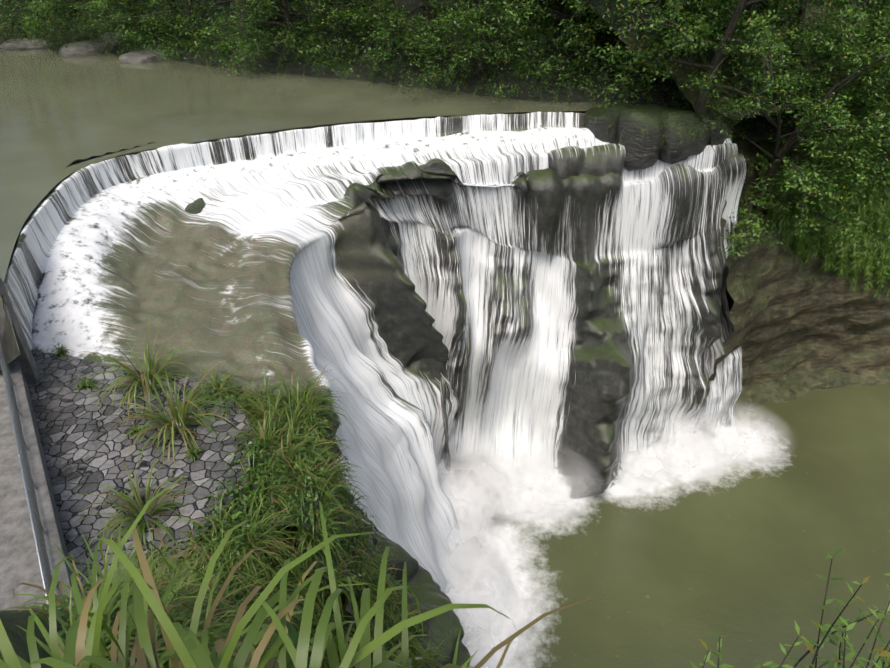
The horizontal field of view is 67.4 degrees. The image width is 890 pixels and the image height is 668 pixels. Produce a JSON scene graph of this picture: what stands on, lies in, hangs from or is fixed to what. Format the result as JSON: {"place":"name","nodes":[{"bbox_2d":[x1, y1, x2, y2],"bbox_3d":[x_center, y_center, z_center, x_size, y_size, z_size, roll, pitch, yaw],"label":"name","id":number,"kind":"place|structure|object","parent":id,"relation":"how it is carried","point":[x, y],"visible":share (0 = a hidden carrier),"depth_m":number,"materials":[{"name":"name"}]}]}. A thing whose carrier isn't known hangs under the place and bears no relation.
{"place":"outdoors","nodes":[
{"label":"outdoors","id":0,"kind":"place"},
{"bbox_2d":[0,426,354,667],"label":"slope ground","id":1,"kind":"structure","parent":0,"point":[11,620],"depth_m":7.52,"materials":[{"name":"green plant"}]},
{"bbox_2d":[0,370,49,609],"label":"walkway slab","id":2,"kind":"structure","parent":1,"relation":"on","point":[19,563],"depth_m":15.66,"materials":[{"name":"concrete"}]},
{"bbox_2d":[28,351,256,597],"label":"paving stones","id":3,"kind":"object","parent":1,"relation":"on","point":[82,458],"visible":0.46,"depth_m":19.06,"materials":[{"name":"grey stone"}]},
{"bbox_2d":[0,304,449,667],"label":"grass","id":4,"kind":"structure","parent":1,"relation":"on","point":[186,588],"depth_m":18.28,"materials":[{"name":"green plant"}]},
{"bbox_2d":[0,474,616,667],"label":"grass","id":5,"kind":"structure","parent":1,"relation":"on","point":[186,647],"depth_m":3.80,"materials":[{"name":"green plant"}]},
{"bbox_2d":[690,547,889,667],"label":"shrubs on the rim","id":6,"kind":"object","parent":1,"relation":"on","point":[811,645],"visible":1,"depth_m":2.72,"materials":[{"name":"green plant"}]},
{"bbox_2d":[49,121,376,191],"bbox_3d":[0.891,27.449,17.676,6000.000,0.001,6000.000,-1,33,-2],"label":"crest","id":7,"kind":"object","parent":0,"point":[76,161],"depth_m":107.38,"materials":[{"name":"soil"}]},
{"bbox_2d":[0,112,745,667],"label":"waterfall","id":8,"kind":"structure","parent":0,"point":[424,292],"depth_m":35.35,"materials":[{"name":"white liquid"}]},
{"bbox_2d":[0,276,39,383],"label":"concrete wall","id":9,"kind":"structure","parent":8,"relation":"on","point":[28,366],"depth_m":21.27,"materials":[{"name":"concrete"}]},
{"bbox_2d":[9,361,74,608],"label":"concrete wall","id":10,"kind":"structure","parent":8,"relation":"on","point":[50,519],"depth_m":17.09,"materials":[{"name":"grey concrete"}]},
{"bbox_2d":[0,344,59,608],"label":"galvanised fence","id":11,"kind":"object","parent":10,"relation":"on","point":[38,530],"visible":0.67,"depth_m":15.92,"materials":[{"name":"metal"}]},
{"bbox_2d":[185,198,205,213],"bbox_3d":[-12.785,-5.785,32.709,2.989,1.711,2.756,-1,33,-2],"label":"boulder","id":12,"kind":"object","parent":8,"relation":"on","point":[197,206],"visible":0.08,"depth_m":31.91,"materials":[{"name":"green stone"}]},
{"bbox_2d":[583,102,634,143],"bbox_3d":[9.573,-11.730,38.127,3.512,2.794,2.972,-1,33,-2],"label":"boulder","id":13,"kind":"object","parent":8,"relation":"on","point":[598,121],"visible":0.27,"depth_m":36.89,"materials":[{"name":"stone"}]},
{"bbox_2d":[615,104,669,170],"bbox_3d":[11.104,-11.021,37.112,2.726,3.154,3.877,19,38,27],"label":"boulder","id":14,"kind":"object","parent":8,"relation":"on","point":[641,153],"visible":0.73,"depth_m":35.70,"materials":[{"name":"stone"}]},
{"bbox_2d":[659,110,710,163],"bbox_3d":[12.810,-10.822,36.533,3.172,2.769,2.809,-15,36,-22],"label":"boulder","id":15,"kind":"object","parent":8,"relation":"on","point":[683,123],"visible":0.69,"depth_m":35.37,"materials":[{"name":"stone"}]},
{"bbox_2d":[692,109,733,144],"bbox_3d":[14.699,-11.044,37.330,2.371,2.726,3.077,4,33,6],"label":"boulder","id":16,"kind":"object","parent":8,"relation":"on","point":[717,137],"visible":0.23,"depth_m":35.93,"materials":[{"name":"stone"}]},
{"bbox_2d":[0,0,837,140],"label":"bank","id":17,"kind":"structure","parent":0,"point":[657,97],"depth_m":43.61,"materials":[{"name":"green plant"}]},
{"bbox_2d":[0,0,45,45],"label":"bush","id":18,"kind":"object","parent":17,"relation":"on","point":[9,27],"visible":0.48,"depth_m":53.02,"materials":[{"name":"green plant"}]},
{"bbox_2d":[0,38,51,49],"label":"rock","id":19,"kind":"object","parent":17,"relation":"on","point":[29,45],"depth_m":53.67,"materials":[{"name":"grey stone"}]},
{"bbox_2d":[0,0,80,45],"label":"bush","id":20,"kind":"object","parent":17,"relation":"on","point":[74,10],"visible":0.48,"depth_m":51.66,"materials":[{"name":"green plant"}]},
{"bbox_2d":[58,39,116,56],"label":"rock","id":21,"kind":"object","parent":17,"relation":"on","point":[79,48],"depth_m":51.59,"materials":[{"name":"grey stone"}]},
{"bbox_2d":[24,0,157,51],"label":"bush","id":22,"kind":"object","parent":17,"relation":"on","point":[70,4],"visible":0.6,"depth_m":51.51,"materials":[{"name":"green plant"}]},
{"bbox_2d":[40,0,173,47],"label":"bush","id":23,"kind":"object","parent":17,"relation":"on","point":[99,13],"visible":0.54,"depth_m":50.20,"materials":[{"name":"green plant"}]},
{"bbox_2d":[96,32,124,40],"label":"rock","id":24,"kind":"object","parent":17,"relation":"on","point":[108,37],"depth_m":52.95,"materials":[{"name":"grey stone"}]},
{"bbox_2d":[84,0,188,54],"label":"bush","id":25,"kind":"object","parent":17,"relation":"on","point":[172,7],"visible":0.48,"depth_m":50.46,"materials":[{"name":"green plant"}]},
{"bbox_2d":[119,48,167,63],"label":"rock","id":26,"kind":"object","parent":17,"relation":"on","point":[136,57],"depth_m":49.33,"materials":[{"name":"grey stone"}]},
{"bbox_2d":[85,0,243,66],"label":"bush","id":27,"kind":"object","parent":17,"relation":"on","point":[151,15],"visible":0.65,"depth_m":48.30,"materials":[{"name":"green plant"}]},
{"bbox_2d":[143,0,281,65],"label":"bush","id":28,"kind":"object","parent":17,"relation":"on","point":[245,8],"visible":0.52,"depth_m":47.24,"materials":[{"name":"green plant"}]},
{"bbox_2d":[155,0,325,70],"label":"bush","id":29,"kind":"object","parent":17,"relation":"on","point":[290,2],"visible":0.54,"depth_m":45.36,"materials":[{"name":"green plant"}]},
{"bbox_2d":[194,0,395,75],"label":"tree","id":30,"kind":"object","parent":17,"relation":"on","point":[286,15],"visible":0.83,"depth_m":44.67,"materials":[{"name":"green plant"}]},
{"bbox_2d":[299,0,391,82],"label":"bush","id":31,"kind":"object","parent":17,"relation":"on","point":[346,13],"visible":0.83,"depth_m":43.39,"materials":[{"name":"green plant"}]},
{"bbox_2d":[296,0,451,76],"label":"bush","id":32,"kind":"object","parent":17,"relation":"on","point":[344,7],"visible":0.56,"depth_m":43.19,"materials":[{"name":"green plant"}]},
{"bbox_2d":[0,0,751,97],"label":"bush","id":33,"kind":"object","parent":17,"relation":"on","point":[363,34],"visible":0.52,"depth_m":45.08,"materials":[{"name":"green plant"}]},
{"bbox_2d":[360,0,479,100],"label":"bush","id":34,"kind":"object","parent":17,"relation":"on","point":[427,17],"visible":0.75,"depth_m":40.91,"materials":[{"name":"green plant"}]},
{"bbox_2d":[1,25,889,299],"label":"hanging ferns and bamboo grass","id":35,"kind":"object","parent":17,"relation":"on","point":[872,256],"visible":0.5,"depth_m":42.60,"materials":[{"name":"green plant"}]},
{"bbox_2d":[394,0,530,90],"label":"bush","id":36,"kind":"object","parent":17,"relation":"on","point":[484,32],"visible":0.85,"depth_m":38.34,"materials":[{"name":"green plant"}]},
{"bbox_2d":[441,0,594,102],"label":"tree","id":37,"kind":"object","parent":17,"relation":"on","point":[560,18],"visible":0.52,"depth_m":39.53,"materials":[{"name":"green plant"}]},
{"bbox_2d":[490,0,658,101],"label":"tree","id":38,"kind":"object","parent":17,"relation":"on","point":[511,5],"visible":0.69,"depth_m":38.36,"materials":[{"name":"green plant"}]},
{"bbox_2d":[524,0,728,96],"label":"tree","id":39,"kind":"object","parent":17,"relation":"on","point":[586,33],"visible":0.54,"depth_m":38.06,"materials":[{"name":"green plant"}]},
{"bbox_2d":[560,0,782,73],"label":"tree foliage","id":40,"kind":"object","parent":17,"relation":"on","point":[740,20],"visible":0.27,"depth_m":36.11,"materials":[{"name":"green plant"}]},
{"bbox_2d":[604,0,751,55],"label":"cliff tree","id":41,"kind":"object","parent":17,"relation":"on","point":[661,14],"visible":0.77,"depth_m":33.49,"materials":[{"name":"green plant"}]},
{"bbox_2d":[610,0,769,100],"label":"tree","id":42,"kind":"object","parent":17,"relation":"on","point":[707,62],"visible":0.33,"depth_m":36.49,"materials":[{"name":"green plant"}]},
{"bbox_2d":[642,0,805,103],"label":"tree","id":43,"kind":"object","parent":17,"relation":"on","point":[762,12],"visible":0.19,"depth_m":38.35,"materials":[{"name":"green plant"}]},
{"bbox_2d":[684,0,781,36],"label":"cliff tree","id":44,"kind":"object","parent":17,"relation":"on","point":[747,11],"visible":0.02,"depth_m":35.93,"materials":[{"name":"green plant"}]},
{"bbox_2d":[595,0,889,127],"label":"tree foliage","id":45,"kind":"object","parent":17,"relation":"on","point":[736,48],"visible":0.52,"depth_m":34.67,"materials":[{"name":"green plant"}]},
{"bbox_2d":[738,0,867,89],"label":"tree","id":46,"kind":"object","parent":17,"relation":"on","point":[780,22],"visible":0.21,"depth_m":40.38,"materials":[{"name":"green plant"}]},
{"bbox_2d":[752,0,853,30],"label":"cliff tree","id":47,"kind":"object","parent":17,"relation":"on","point":[811,5],"visible":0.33,"depth_m":38.55,"materials":[{"name":"green plant"}]},
{"bbox_2d":[722,0,889,138],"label":"tree foliage","id":48,"kind":"object","parent":17,"relation":"on","point":[798,38],"visible":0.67,"depth_m":34.60,"materials":[{"name":"green plant"}]},
{"bbox_2d":[797,0,889,198],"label":"cliff tree","id":49,"kind":"object","parent":17,"relation":"on","point":[880,19],"visible":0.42,"depth_m":35.70,"materials":[{"name":"green plant"}]},
{"bbox_2d":[0,48,888,311],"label":"river water","id":50,"kind":"structure","parent":0,"point":[59,114],"depth_m":38.65,"materials":[{"name":"green liquid"}]},
{"bbox_2d":[343,287,889,667],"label":"pool water","id":51,"kind":"structure","parent":0,"point":[739,552],"depth_m":36.57,"materials":[{"name":"green liquid"}]},
{"bbox_2d":[436,398,796,667],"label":"spray mist","id":52,"kind":"structure","parent":0,"point":[471,489],"depth_m":37.45,"materials":[{"name":"white liquid"}]},
{"bbox_2d":[583,0,889,442],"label":"cliff wall","id":53,"kind":"structure","parent":0,"point":[796,334],"depth_m":44.74,"materials":[{"name":"stone"}]},
{"bbox_2d":[595,0,884,137],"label":"cliff tree","id":54,"kind":"object","parent":53,"relation":"on","point":[702,105],"visible":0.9,"depth_m":33.19,"materials":[{"name":"green plant"}]},
{"bbox_2d":[660,56,889,260],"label":"shrub","id":55,"kind":"object","parent":53,"relation":"on","point":[799,175],"visible":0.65,"depth_m":36.64,"materials":[{"name":"green plant"}]},
{"bbox_2d":[721,24,889,256],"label":"cliff tree","id":56,"kind":"object","parent":53,"relation":"on","point":[850,180],"visible":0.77,"depth_m":35.53,"materials":[{"name":"green plant"}]},
{"bbox_2d":[743,0,889,28],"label":"cliff tree","id":57,"kind":"object","parent":53,"relation":"on","point":[846,2],"visible":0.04,"depth_m":42.39,"materials":[{"name":"green plant"}]},
{"bbox_2d":[768,0,889,196],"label":"cliff tree","id":58,"kind":"object","parent":53,"relation":"on","point":[793,118],"visible":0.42,"depth_m":35.34,"materials":[{"name":"green plant"}]},
{"bbox_2d":[836,0,882,27],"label":"cliff tree","id":59,"kind":"object","parent":53,"relation":"on","point":[855,8],"visible":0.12,"depth_m":43.01,"materials":[{"name":"green plant"}]},
{"bbox_2d":[835,14,889,118],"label":"cliff tree","id":60,"kind":"object","parent":53,"relation":"on","point":[869,41],"visible":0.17,"depth_m":40.45,"materials":[{"name":"green plant"}]}
]}

